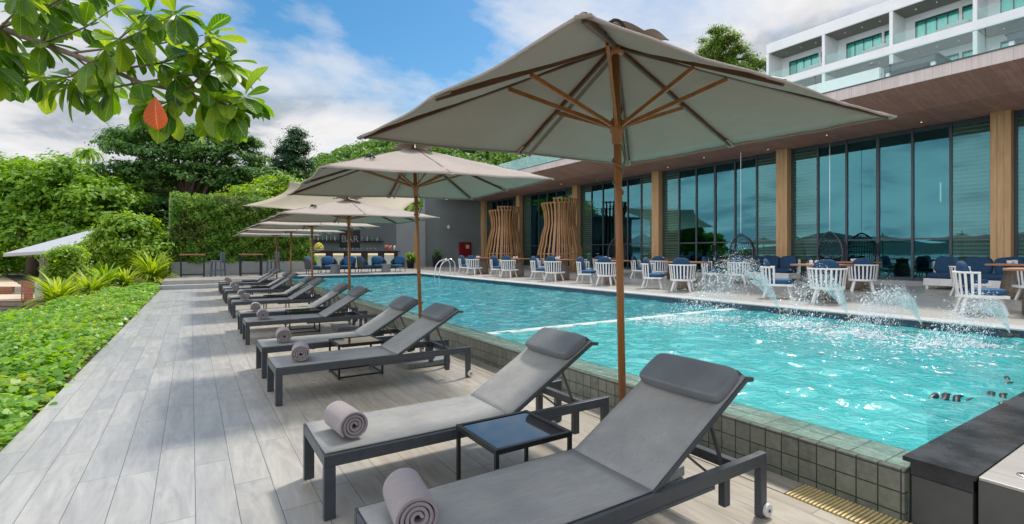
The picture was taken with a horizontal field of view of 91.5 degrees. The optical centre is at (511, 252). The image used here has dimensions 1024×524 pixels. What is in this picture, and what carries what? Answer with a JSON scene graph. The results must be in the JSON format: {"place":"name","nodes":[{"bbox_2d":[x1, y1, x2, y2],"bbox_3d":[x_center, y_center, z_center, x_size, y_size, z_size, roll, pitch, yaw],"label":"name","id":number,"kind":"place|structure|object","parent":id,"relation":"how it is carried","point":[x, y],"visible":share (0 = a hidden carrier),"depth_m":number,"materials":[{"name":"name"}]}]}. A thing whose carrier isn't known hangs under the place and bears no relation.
{"place":"outdoors","nodes":[
{"label":"outdoors","id":0,"kind":"place"},
{"bbox_2d":[0,230,133,298],"bbox_3d":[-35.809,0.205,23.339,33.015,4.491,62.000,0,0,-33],"label":"canopy","id":1,"kind":"object","parent":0,"point":[41,247],"depth_m":27.69,"materials":[{"name":"fabric"}]},
{"bbox_2d":[159,283,274,290],"bbox_3d":[-11.772,1.515,20.346,4.310,0.470,0.360,0,0,-33],"label":"step","id":2,"kind":"object","parent":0,"point":[185,286],"visible":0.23,"depth_m":19.65,"materials":[{"name":"concrete"}]},
{"bbox_2d":[162,274,278,284],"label":"deck","id":3,"kind":"structure","parent":0,"point":[197,279],"depth_m":21.20,"materials":[{"name":"wood"}]},
{"bbox_2d":[168,191,310,275],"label":"green wall","id":4,"kind":"structure","parent":3,"relation":"on","point":[211,228],"depth_m":24.65,"materials":[{"name":"plant"}]},
{"bbox_2d":[0,267,485,333],"bbox_3d":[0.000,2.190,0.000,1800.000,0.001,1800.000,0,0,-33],"label":"ground","id":5,"kind":"structure","parent":0,"point":[18,278],"depth_m":41.45,"materials":[{"name":"soil"}]},
{"bbox_2d":[0,299,45,306],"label":"stone wall","id":6,"kind":"structure","parent":5,"relation":"on","point":[9,303],"depth_m":19.84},
{"bbox_2d":[0,148,156,276],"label":"beach almond tree","id":7,"kind":"object","parent":5,"relation":"on","point":[49,199],"visible":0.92,"depth_m":42.09,"materials":[{"name":"green plant"}]},
{"bbox_2d":[0,281,161,451],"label":"garden bed","id":8,"kind":"object","parent":5,"relation":"on","point":[87,360],"visible":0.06,"depth_m":7.28,"materials":[{"name":"soil"}]},
{"bbox_2d":[21,281,44,305],"bbox_3d":[-19.182,1.650,20.000,0.743,1.000,0.060,0,0,-33],"label":"towel rack","id":9,"kind":"object","parent":8,"relation":"on","point":[24,287],"visible":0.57,"depth_m":19.88,"materials":[{"name":"brown wood"}]},
{"bbox_2d":[13,269,94,308],"bbox_3d":[-14.069,1.253,15.547,2.193,1.414,2.418,0,0,-33],"label":"strap leaf plant","id":10,"kind":"object","parent":8,"relation":"on","point":[56,288],"visible":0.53,"depth_m":15.34,"materials":[{"name":"green plant"}]},
{"bbox_2d":[36,244,100,285],"bbox_3d":[-17.907,0.804,20.060,1.978,2.294,1.798,0,0,10],"label":"shrub","id":11,"kind":"object","parent":8,"relation":"on","point":[71,256],"visible":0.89,"depth_m":19.74,"materials":[{"name":"green plant"}]},
{"bbox_2d":[0,281,159,449],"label":"ground cover","id":12,"kind":"object","parent":8,"relation":"on","point":[77,327],"visible":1,"depth_m":7.22,"materials":[{"name":"green plant"}]},
{"bbox_2d":[72,268,121,295],"bbox_3d":[-14.793,1.166,17.455,2.035,1.314,1.979,0,0,28],"label":"strap leaf plant","id":13,"kind":"object","parent":8,"relation":"on","point":[94,285],"visible":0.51,"depth_m":17.40,"materials":[{"name":"green plant"}]},
{"bbox_2d":[79,261,134,295],"bbox_3d":[-15.448,1.046,19.069,2.211,1.396,2.307,0,0,-33],"label":"strap leaf plant","id":14,"kind":"object","parent":8,"relation":"on","point":[110,275],"visible":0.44,"depth_m":18.79,"materials":[{"name":"green plant"}]},
{"bbox_2d":[69,210,185,277],"bbox_3d":[-17.674,0.004,22.960,4.454,3.902,3.630,0,0,-33],"label":"round shrub","id":15,"kind":"object","parent":8,"relation":"on","point":[141,230],"visible":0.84,"depth_m":22.26,"materials":[{"name":"green plant"}]},
{"bbox_2d":[107,266,148,286],"bbox_3d":[-15.117,1.065,19.453,1.778,1.166,1.772,0,0,25],"label":"strap leaf plant","id":16,"kind":"object","parent":8,"relation":"on","point":[123,279],"visible":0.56,"depth_m":19.35,"materials":[{"name":"green plant"}]},
{"bbox_2d":[0,0,273,143],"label":"almond tree","id":17,"kind":"object","parent":8,"relation":"on","point":[218,119],"visible":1,"depth_m":2.59,"materials":[{"name":"green plant"}]},
{"bbox_2d":[115,249,184,286],"bbox_3d":[-15.532,0.703,21.423,2.802,1.879,2.933,0,0,-33],"label":"strap leaf plant","id":18,"kind":"object","parent":8,"relation":"on","point":[152,271],"visible":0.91,"depth_m":21.24,"materials":[{"name":"green plant"}]},
{"bbox_2d":[72,147,106,265],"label":"palm tree","id":19,"kind":"object","parent":5,"relation":"on","point":[88,153],"visible":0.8,"depth_m":57.44,"materials":[{"name":"green plant"}]},
{"bbox_2d":[78,122,299,231],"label":"layered dark tree","id":20,"kind":"object","parent":5,"relation":"on","point":[187,175],"visible":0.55,"depth_m":48.30,"materials":[{"name":"green plant"}]},
{"bbox_2d":[107,165,278,198],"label":"bushy tree","id":21,"kind":"object","parent":5,"relation":"on","point":[200,191],"visible":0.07,"depth_m":55.10,"materials":[{"name":"green plant"}]},
{"bbox_2d":[209,171,304,200],"bbox_3d":[-19.008,-2.090,38.916,5.734,8.511,8.086,0,0,42],"label":"bright hedge tree","id":22,"kind":"object","parent":5,"relation":"on","point":[260,186],"visible":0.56,"depth_m":37.83,"materials":[{"name":"green plant"}]},
{"bbox_2d":[258,125,318,189],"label":"pointed dark tree","id":23,"kind":"object","parent":5,"relation":"on","point":[289,147],"visible":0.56,"depth_m":55.15,"materials":[{"name":"green plant"}]},
{"bbox_2d":[12,146,511,266],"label":"wooded hill","id":24,"kind":"structure","parent":0,"point":[464,151],"depth_m":148.72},
{"bbox_2d":[85,139,528,261],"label":"hillside forest","id":25,"kind":"object","parent":24,"relation":"on","point":[356,151],"visible":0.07,"depth_m":144.38,"materials":[{"name":"green plant"}]},
{"bbox_2d":[243,181,421,224],"bbox_3d":[-7.578,-2.414,25.072,10.278,2.083,2.622,0,0,-42],"label":"shade sail","id":26,"kind":"object","parent":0,"point":[284,200],"visible":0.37,"depth_m":24.18,"materials":[{"name":"fabric"}]},
{"bbox_2d":[269,269,411,278],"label":"pool end terrace","id":27,"kind":"structure","parent":0,"point":[364,271],"depth_m":25.49,"materials":[{"name":"tile"}]},
{"bbox_2d":[252,197,395,250],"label":"bar back wall","id":28,"kind":"structure","parent":27,"relation":"on","point":[386,233],"depth_m":33.50,"materials":[{"name":"grey concrete"}]},
{"bbox_2d":[313,251,399,269],"bbox_3d":[-9.686,0.480,30.866,5.500,1.120,0.700,0,0,-33],"label":"bar counter","id":29,"kind":"object","parent":27,"relation":"on","point":[387,256],"visible":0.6,"depth_m":30.68,"materials":[{"name":"white metal"}]},
{"bbox_2d":[0,288,854,523],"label":"deck","id":30,"kind":"structure","parent":0,"point":[165,410],"depth_m":3.80,"materials":[{"name":"grey wood"}]},
{"bbox_2d":[220,269,284,293],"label":"sun lounger","id":31,"kind":"object","parent":30,"relation":"on","point":[274,272],"visible":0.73,"depth_m":18.03,"materials":[{"name":"grey metal"}]},
{"bbox_2d":[224,272,301,303],"bbox_3d":[-7.359,1.035,14.865,2.096,0.830,0.668,0,0,-32],"label":"sun lounger","id":32,"kind":"object","parent":30,"relation":"on","point":[274,288],"visible":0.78,"depth_m":14.73,"materials":[{"name":"grey metal"}]},
{"bbox_2d":[228,275,320,312],"bbox_3d":[-6.031,1.035,12.741,2.096,0.830,0.668,0,0,-33],"label":"sun lounger","id":33,"kind":"object","parent":30,"relation":"on","point":[305,280],"visible":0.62,"depth_m":12.81,"materials":[{"name":"fabric"}]},
{"bbox_2d":[235,233,320,278],"bbox_3d":[-8.954,0.147,18.978,2.791,2.605,2.256,0,0,-33],"label":"parasol","id":34,"kind":"object","parent":30,"relation":"on","point":[268,235],"visible":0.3,"depth_m":18.95,"materials":[{"name":"beige fabric"}]},
{"bbox_2d":[231,277,330,317],"bbox_3d":[-5.390,1.035,11.719,2.096,0.830,0.668,0,0,-32],"label":"sun lounger","id":35,"kind":"object","parent":30,"relation":"on","point":[294,298],"visible":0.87,"depth_m":11.62,"materials":[{"name":"fabric"}]},
{"bbox_2d":[238,228,344,286],"bbox_3d":[-6.971,0.147,15.729,2.791,2.605,2.256,0,0,-33],"label":"parasol","id":36,"kind":"object","parent":30,"relation":"on","point":[292,231],"visible":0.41,"depth_m":15.72,"materials":[{"name":"beige fabric"}]},
{"bbox_2d":[238,282,358,333],"bbox_3d":[-4.095,1.035,9.650,2.096,0.830,0.668,0,0,-32],"label":"sun lounger","id":37,"kind":"object","parent":30,"relation":"on","point":[339,288],"visible":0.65,"depth_m":9.70,"materials":[{"name":"fabric"}]},
{"bbox_2d":[285,308,319,333],"bbox_3d":[-3.821,1.250,9.093,0.525,0.400,0.475,0,0,-33],"label":"side table","id":38,"kind":"object","parent":30,"relation":"on","point":[301,310],"visible":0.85,"depth_m":9.03,"materials":[{"name":"black metal"}]},
{"bbox_2d":[242,286,376,344],"bbox_3d":[-3.432,1.035,8.591,2.096,0.830,0.668,0,0,-32],"label":"sun lounger","id":39,"kind":"object","parent":30,"relation":"on","point":[328,314],"visible":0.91,"depth_m":8.53,"materials":[{"name":"fabric"}]},
{"bbox_2d":[245,221,378,306],"bbox_3d":[-5.058,0.147,12.620,2.791,2.605,2.256,0,0,-33],"label":"parasol","id":40,"kind":"object","parent":30,"relation":"on","point":[303,226],"visible":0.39,"depth_m":12.60,"materials":[{"name":"beige fabric"}]},
{"bbox_2d":[256,296,429,378],"bbox_3d":[-2.150,1.035,6.536,2.096,0.830,0.668,0,0,-33],"label":"sun lounger","id":41,"kind":"object","parent":30,"relation":"on","point":[400,306],"visible":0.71,"depth_m":6.51,"materials":[{"name":"fabric"}]},
{"bbox_2d":[261,197,438,330],"bbox_3d":[-3.101,0.148,9.496,2.791,2.605,2.256,-1,0,-33],"label":"parasol","id":42,"kind":"object","parent":30,"relation":"on","point":[347,210],"visible":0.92,"depth_m":9.36,"materials":[{"name":"beige fabric"}]},
{"bbox_2d":[329,335,383,379],"bbox_3d":[-1.875,1.250,5.987,0.525,0.400,0.475,0,0,-33],"label":"side table","id":43,"kind":"object","parent":30,"relation":"on","point":[354,341],"visible":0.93,"depth_m":5.92,"materials":[{"name":"black metal"}]},
{"bbox_2d":[267,303,472,406],"bbox_3d":[-1.505,1.035,5.503,2.096,0.830,0.668,0,0,-33],"label":"sun lounger","id":44,"kind":"object","parent":30,"relation":"on","point":[435,316],"visible":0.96,"depth_m":5.45,"materials":[{"name":"fabric"}]},
{"bbox_2d":[291,341,308,360],"bbox_3d":[-2.164,1.010,5.101,0.169,0.149,0.302,0,0,-23],"label":"rolled towel","id":45,"kind":"object","parent":44,"relation":"on","point":[300,351],"visible":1,"depth_m":4.99,"materials":[{"name":"fabric"}]},
{"bbox_2d":[287,143,553,369],"bbox_3d":[-1.229,-0.032,6.518,2.818,2.965,2.348,-2,0,-31],"label":"parasol","id":46,"kind":"object","parent":30,"relation":"on","point":[415,172],"visible":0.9,"depth_m":6.50,"materials":[{"name":"beige fabric"}]},
{"bbox_2d":[303,327,608,521],"bbox_3d":[-0.291,1.035,3.503,2.096,0.830,0.668,0,0,-32],"label":"sun lounger","id":47,"kind":"object","parent":30,"relation":"on","point":[541,362],"visible":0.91,"depth_m":3.46,"materials":[{"name":"fabric"}]},
{"bbox_2d":[324,401,367,437],"bbox_3d":[-1.011,1.010,3.023,0.169,0.149,0.302,0,0,-39],"label":"rolled towel","id":48,"kind":"object","parent":47,"relation":"on","point":[341,418],"visible":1,"depth_m":2.94,"materials":[{"name":"fabric"}]},
{"bbox_2d":[456,410,571,479],"bbox_3d":[0.006,1.250,2.982,0.525,0.400,0.475,0,0,-33],"label":"side table","id":49,"kind":"object","parent":30,"relation":"on","point":[496,436],"visible":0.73,"depth_m":2.94,"materials":[{"name":"black metal"}]},
{"bbox_2d":[354,353,772,523],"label":"sun lounger","id":50,"kind":"object","parent":30,"relation":"on","point":[623,460],"visible":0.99,"depth_m":2.48,"materials":[{"name":"fabric"}]},
{"bbox_2d":[383,468,438,523],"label":"rolled towel","id":51,"kind":"object","parent":50,"relation":"on","point":[408,498],"visible":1,"depth_m":1.94,"materials":[{"name":"fabric"}]},
{"bbox_2d":[326,304,802,494],"bbox_3d":[-4.113,1.601,12.181,0.260,0.299,21.660,0,0,-33],"label":"deck border","id":52,"kind":"object","parent":30,"relation":"attached to","point":[780,484],"visible":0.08,"depth_m":3.41,"materials":[{"name":"beige stone"}]},
{"bbox_2d":[357,12,896,483],"bbox_3d":[0.694,-0.017,3.220,2.671,2.935,2.186,-2,2,-35],"label":"parasol","id":53,"kind":"object","parent":30,"relation":"on","point":[587,86],"visible":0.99,"depth_m":3.34,"materials":[{"name":"beige fabric"}]},
{"bbox_2d":[0,0,888,171],"label":"sky","id":54,"kind":"structure","parent":0,"point":[340,71],"materials":[{"name":"blue"}]},
{"bbox_2d":[278,273,1023,523],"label":"swimming pool","id":55,"kind":"structure","parent":0,"point":[875,476],"depth_m":3.58,"materials":[{"name":"grey stone"}]},
{"bbox_2d":[292,275,1023,449],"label":"pool water","id":56,"kind":"structure","parent":55,"relation":"in","point":[864,394],"depth_m":5.75,"materials":[{"name":"liquid"}]},
{"bbox_2d":[649,244,786,322],"bbox_3d":[3.531,0.509,8.807,3.572,1.413,1.157,0,0,-33],"label":"fountain jet","id":57,"kind":"object","parent":56,"relation":"on","point":[756,281],"visible":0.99,"depth_m":8.85,"materials":[{"name":"white liquid"}]},
{"bbox_2d":[757,262,856,327],"bbox_3d":[4.879,0.668,8.220,1.940,1.093,0.989,0,0,-33],"label":"fountain jet","id":58,"kind":"object","parent":56,"relation":"on","point":[825,291],"visible":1,"depth_m":8.17,"materials":[{"name":"white liquid"}]},
{"bbox_2d":[605,308,1023,373],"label":"foam","id":59,"kind":"object","parent":56,"relation":"on","point":[917,345],"visible":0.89,"depth_m":6.83,"materials":[{"name":"white"}]},
{"bbox_2d":[817,277,930,338],"bbox_3d":[5.306,0.747,7.322,2.192,0.937,0.935,0,0,-33],"label":"fountain jet","id":60,"kind":"object","parent":56,"relation":"on","point":[906,303],"visible":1,"depth_m":7.22,"materials":[{"name":"white liquid"}]},
{"bbox_2d":[903,281,1020,348],"bbox_3d":[5.930,0.797,6.555,1.974,0.837,0.952,0,0,-33],"label":"fountain jet","id":61,"kind":"object","parent":56,"relation":"on","point":[1004,335],"visible":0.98,"depth_m":6.45,"materials":[{"name":"white liquid"}]},
{"bbox_2d":[380,266,1023,325],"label":"pool terrace","id":62,"kind":"structure","parent":0,"point":[932,298],"depth_m":12.54,"materials":[{"name":"tile"}]},
{"bbox_2d":[396,199,480,266],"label":"grey end wall","id":63,"kind":"structure","parent":62,"relation":"on","point":[461,219],"depth_m":36.60,"materials":[{"name":"paint"}]},
{"bbox_2d":[485,206,523,268],"bbox_3d":[-0.601,-0.945,32.162,2.547,3.970,1.849,0,0,16],"label":"slatted pod","id":64,"kind":"object","parent":62,"relation":"on","point":[505,226],"visible":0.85,"depth_m":31.67,"materials":[{"name":"brown wood"}]},
{"bbox_2d":[500,256,517,277],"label":"slatted armchair","id":65,"kind":"object","parent":62,"relation":"on","point":[506,262],"visible":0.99,"depth_m":20.35,"materials":[{"name":"white wood"}]},
{"bbox_2d":[544,256,564,281],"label":"slatted armchair","id":66,"kind":"object","parent":62,"relation":"on","point":[550,263],"visible":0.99,"depth_m":17.77,"materials":[{"name":"white wood"}]},
{"bbox_2d":[537,197,581,271],"bbox_3d":[2.536,-0.945,27.284,2.547,3.970,1.849,0,0,16],"label":"slatted pod","id":67,"kind":"object","parent":62,"relation":"on","point":[567,223],"visible":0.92,"depth_m":26.79,"materials":[{"name":"brown wood"}]},
{"bbox_2d":[554,259,576,279],"bbox_3d":[1.877,0.652,18.804,0.900,0.775,0.900,0,0,-33],"label":"terrace table","id":68,"kind":"object","parent":62,"relation":"on","point":[564,267],"visible":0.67,"depth_m":18.58,"materials":[{"name":"brown wicker"}]},
{"bbox_2d":[575,257,596,283],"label":"slatted armchair","id":69,"kind":"object","parent":62,"relation":"on","point":[582,270],"visible":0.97,"depth_m":16.71,"materials":[{"name":"white wood"}]},
{"bbox_2d":[595,257,615,285],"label":"slatted armchair","id":70,"kind":"object","parent":62,"relation":"on","point":[604,265],"visible":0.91,"depth_m":15.49,"materials":[{"name":"wood"}]},
{"bbox_2d":[641,257,666,288],"bbox_3d":[4.064,0.596,14.365,0.677,0.899,0.716,0,0,32],"label":"slatted armchair","id":71,"kind":"object","parent":62,"relation":"on","point":[647,273],"visible":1,"depth_m":14.25,"materials":[{"name":"wood"}]},
{"bbox_2d":[650,256,667,279],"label":"slatted armchair","id":72,"kind":"object","parent":62,"relation":"on","point":[659,263],"visible":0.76,"depth_m":18.73,"materials":[{"name":"wood"}]},
{"bbox_2d":[668,258,695,291],"bbox_3d":[4.542,0.596,13.286,0.716,0.899,0.676,0,0,28],"label":"slatted armchair","id":73,"kind":"object","parent":62,"relation":"on","point":[680,269],"visible":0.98,"depth_m":13.06,"materials":[{"name":"wood"}]},
{"bbox_2d":[701,256,722,281],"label":"slatted armchair","id":74,"kind":"object","parent":62,"relation":"on","point":[706,268],"visible":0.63,"depth_m":17.20,"materials":[{"name":"wood"}]},
{"bbox_2d":[727,257,750,284],"bbox_3d":[7.364,0.596,16.198,0.716,0.899,0.677,0,0,35],"label":"slatted armchair","id":75,"kind":"object","parent":62,"relation":"on","point":[741,259],"visible":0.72,"depth_m":15.99,"materials":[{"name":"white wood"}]},
{"bbox_2d":[747,255,800,280],"bbox_3d":[9.434,0.579,18.433,0.810,0.922,2.000,0,0,-33],"label":"terrace sofa","id":76,"kind":"object","parent":62,"relation":"on","point":[784,269],"visible":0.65,"depth_m":17.95,"materials":[{"name":"blue fabric"}]},
{"bbox_2d":[760,259,793,298],"bbox_3d":[6.011,0.596,11.336,0.677,0.899,0.716,0,0,28],"label":"slatted armchair","id":77,"kind":"object","parent":62,"relation":"on","point":[780,282],"visible":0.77,"depth_m":11.14,"materials":[{"name":"wood"}]},
{"bbox_2d":[790,264,853,299],"bbox_3d":[6.864,0.652,11.049,0.900,0.775,0.900,0,0,-30],"label":"terrace table","id":78,"kind":"object","parent":62,"relation":"on","point":[824,296],"visible":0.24,"depth_m":10.82,"materials":[{"name":"brown wood"}]},
{"bbox_2d":[807,259,847,303],"bbox_3d":[6.487,0.596,10.260,0.716,0.899,0.677,0,0,36],"label":"slatted armchair","id":79,"kind":"object","parent":62,"relation":"on","point":[833,268],"visible":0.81,"depth_m":10.03,"materials":[{"name":"wood"}]},
{"bbox_2d":[836,261,881,289],"bbox_3d":[9.662,0.652,14.002,0.900,0.775,0.900,0,0,-29],"label":"terrace table","id":80,"kind":"object","parent":62,"relation":"on","point":[860,285],"visible":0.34,"depth_m":13.79,"materials":[{"name":"brown wood"}]},
{"bbox_2d":[847,258,878,291],"bbox_3d":[9.285,0.596,13.212,0.716,0.899,0.676,0,0,33],"label":"slatted armchair","id":81,"kind":"object","parent":62,"relation":"on","point":[862,269],"visible":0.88,"depth_m":12.99,"materials":[{"name":"wood"}]},
{"bbox_2d":[949,258,990,296],"bbox_3d":[10.566,0.596,11.556,0.677,0.899,0.716,0,0,30],"label":"slatted armchair","id":82,"kind":"object","parent":62,"relation":"on","point":[984,282],"visible":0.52,"depth_m":11.54,"materials":[{"name":"wood"}]},
{"bbox_2d":[923,256,1023,288],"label":"terrace sofa","id":83,"kind":"object","parent":62,"relation":"on","point":[941,276],"visible":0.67,"depth_m":13.68,"materials":[{"name":"blue fabric"}]},
{"bbox_2d":[952,261,1009,315],"bbox_3d":[7.883,0.596,8.427,0.677,0.899,0.716,0,0,32],"label":"slatted armchair","id":84,"kind":"object","parent":62,"relation":"on","point":[964,274],"visible":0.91,"depth_m":8.32,"materials":[{"name":"white wood"}]},
{"bbox_2d":[984,263,1023,298],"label":"terrace table","id":85,"kind":"object","parent":62,"relation":"on","point":[1009,279],"visible":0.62,"depth_m":11.18,"materials":[{"name":"wood"}]},
{"bbox_2d":[523,265,952,287],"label":"restaurant floor","id":86,"kind":"structure","parent":0,"point":[905,282],"depth_m":19.01,"materials":[{"name":"tile"}]},
{"bbox_2d":[451,42,1023,280],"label":"restaurant building","id":87,"kind":"structure","parent":86,"relation":"on","point":[871,188],"depth_m":19.84,"materials":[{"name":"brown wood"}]},
{"bbox_2d":[487,197,515,262],"bbox_3d":[-0.666,-1.495,36.252,0.100,4.770,4.470,0,0,-33],"label":"window frame","id":88,"kind":"structure","parent":87,"relation":"in","point":[491,205],"depth_m":36.59,"materials":[{"name":"black metal"}]},
{"bbox_2d":[523,187,571,265],"bbox_3d":[2.261,-1.495,31.654,0.150,4.770,5.570,0,0,-33],"label":"window frame","id":89,"kind":"structure","parent":87,"relation":"in","point":[533,217],"depth_m":32.63,"materials":[{"name":"black glass"}]},
{"bbox_2d":[581,173,651,268],"bbox_3d":[5.502,-1.495,26.616,0.150,4.770,5.550,0,0,-33],"label":"window","id":90,"kind":"structure","parent":87,"relation":"in","point":[597,199],"depth_m":26.61,"materials":[{"name":"blue glass"}]},
{"bbox_2d":[662,152,775,272],"bbox_3d":[8.769,-1.495,21.536,0.150,4.770,5.670,0,0,-33],"label":"window frame","id":91,"kind":"structure","parent":87,"relation":"in","point":[765,241],"depth_m":21.39,"materials":[{"name":"blue glass"}]},
{"bbox_2d":[729,233,755,266],"bbox_3d":[8.739,-1.720,18.699,0.591,4.681,0.968,0,0,-33],"label":"hanging chair","id":92,"kind":"object","parent":87,"relation":"hanging from","point":[752,245],"visible":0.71,"depth_m":18.78,"materials":[{"name":"black metal"}]},
{"bbox_2d":[496,15,1022,169],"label":"glass balustrade","id":93,"kind":"object","parent":87,"relation":"on","point":[525,162],"visible":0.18,"depth_m":26.93,"materials":[{"name":"clear glass"}]},
{"bbox_2d":[817,231,847,266],"bbox_3d":[10.845,-1.720,16.703,0.591,4.681,0.968,0,0,-18],"label":"hanging chair","id":94,"kind":"object","parent":87,"relation":"hanging from","point":[843,256],"visible":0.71,"depth_m":16.82,"materials":[{"name":"metal"}]},
{"bbox_2d":[791,116,989,280],"bbox_3d":[12.055,-1.495,16.427,0.150,4.770,5.620,0,0,-33],"label":"window frame","id":95,"kind":"structure","parent":87,"relation":"in","point":[969,139],"depth_m":15.10,"materials":[{"name":"blue glass"}]},
{"bbox_2d":[1014,110,1023,257],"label":"window frame","id":96,"kind":"structure","parent":87,"relation":"in","point":[1018,115],"depth_m":13.63,"materials":[{"name":"black metal"}]},
{"bbox_2d":[900,250,922,277],"bbox_3d":[13.843,0.405,17.298,0.500,0.970,0.540,0,0,-33],"label":"dining chair","id":97,"kind":"object","parent":86,"relation":"on","point":[918,257],"visible":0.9,"depth_m":17.09,"materials":[{"name":"wood"}]},
{"bbox_2d":[903,392,1023,523],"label":"stone platform","id":98,"kind":"structure","parent":0,"point":[965,472],"depth_m":2.62,"materials":[{"name":"black stone"}]},
{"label":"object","id":99,"kind":"structure","parent":0,"visible":0},
{"bbox_2d":[693,19,765,71],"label":"tall hotel tree","id":100,"kind":"object","parent":99,"relation":"on","point":[721,43],"visible":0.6,"depth_m":60.97,"materials":[{"name":"green plant"}]},
{"bbox_2d":[807,63,880,92],"bbox_3d":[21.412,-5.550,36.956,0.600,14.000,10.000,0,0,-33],"label":"glass railing","id":101,"kind":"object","parent":99,"relation":"on","point":[853,79],"depth_m":34.23,"materials":[{"name":"white"}]},
{"bbox_2d":[766,0,1023,86],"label":"hotel building","id":102,"kind":"structure","parent":99,"relation":"on","point":[896,25],"depth_m":37.06,"materials":[{"name":"paint"}]},
{"bbox_2d":[789,53,818,74],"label":"window frame","id":103,"kind":"structure","parent":102,"relation":"in","point":[796,66],"depth_m":44.05,"materials":[{"name":"blue glass"}]},
{"bbox_2d":[846,33,881,58],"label":"window frame","id":104,"kind":"structure","parent":102,"relation":"in","point":[855,49],"depth_m":40.20,"materials":[{"name":"blue glass"}]},
{"bbox_2d":[915,8,958,37],"bbox_3d":[30.774,-16.109,36.080,0.300,2.013,2.568,0,0,-33],"label":"window frame","id":105,"kind":"structure","parent":102,"relation":"in","point":[925,28],"depth_m":36.28,"materials":[{"name":"blue glass"}]},
{"bbox_2d":[1000,0,1023,12],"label":"window frame","id":106,"kind":"structure","parent":102,"relation":"in","point":[1006,5],"depth_m":32.95,"materials":[{"name":"blue glass"}]},
{"bbox_2d":[881,52,950,76],"bbox_3d":[25.022,-7.940,30.420,4.200,6.780,2.700,0,0,-33],"label":"glass balustrade","id":107,"kind":"object","parent":99,"relation":"on","point":[922,61],"visible":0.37,"depth_m":29.22,"materials":[{"name":"clear glass"}]},
{"bbox_2d":[1004,28,1023,45],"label":"glass balustrade","id":108,"kind":"object","parent":99,"relation":"on","point":[1015,37],"visible":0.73,"depth_m":25.62,"materials":[{"name":"clear glass"}]},
{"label":"drain channel","id":109,"kind":"structure","parent":0,"visible":0},
{"bbox_2d":[786,484,912,523],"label":"drain grating","id":110,"kind":"object","parent":109,"relation":"on","point":[836,506],"visible":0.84,"depth_m":2.83,"materials":[{"name":"metal"}]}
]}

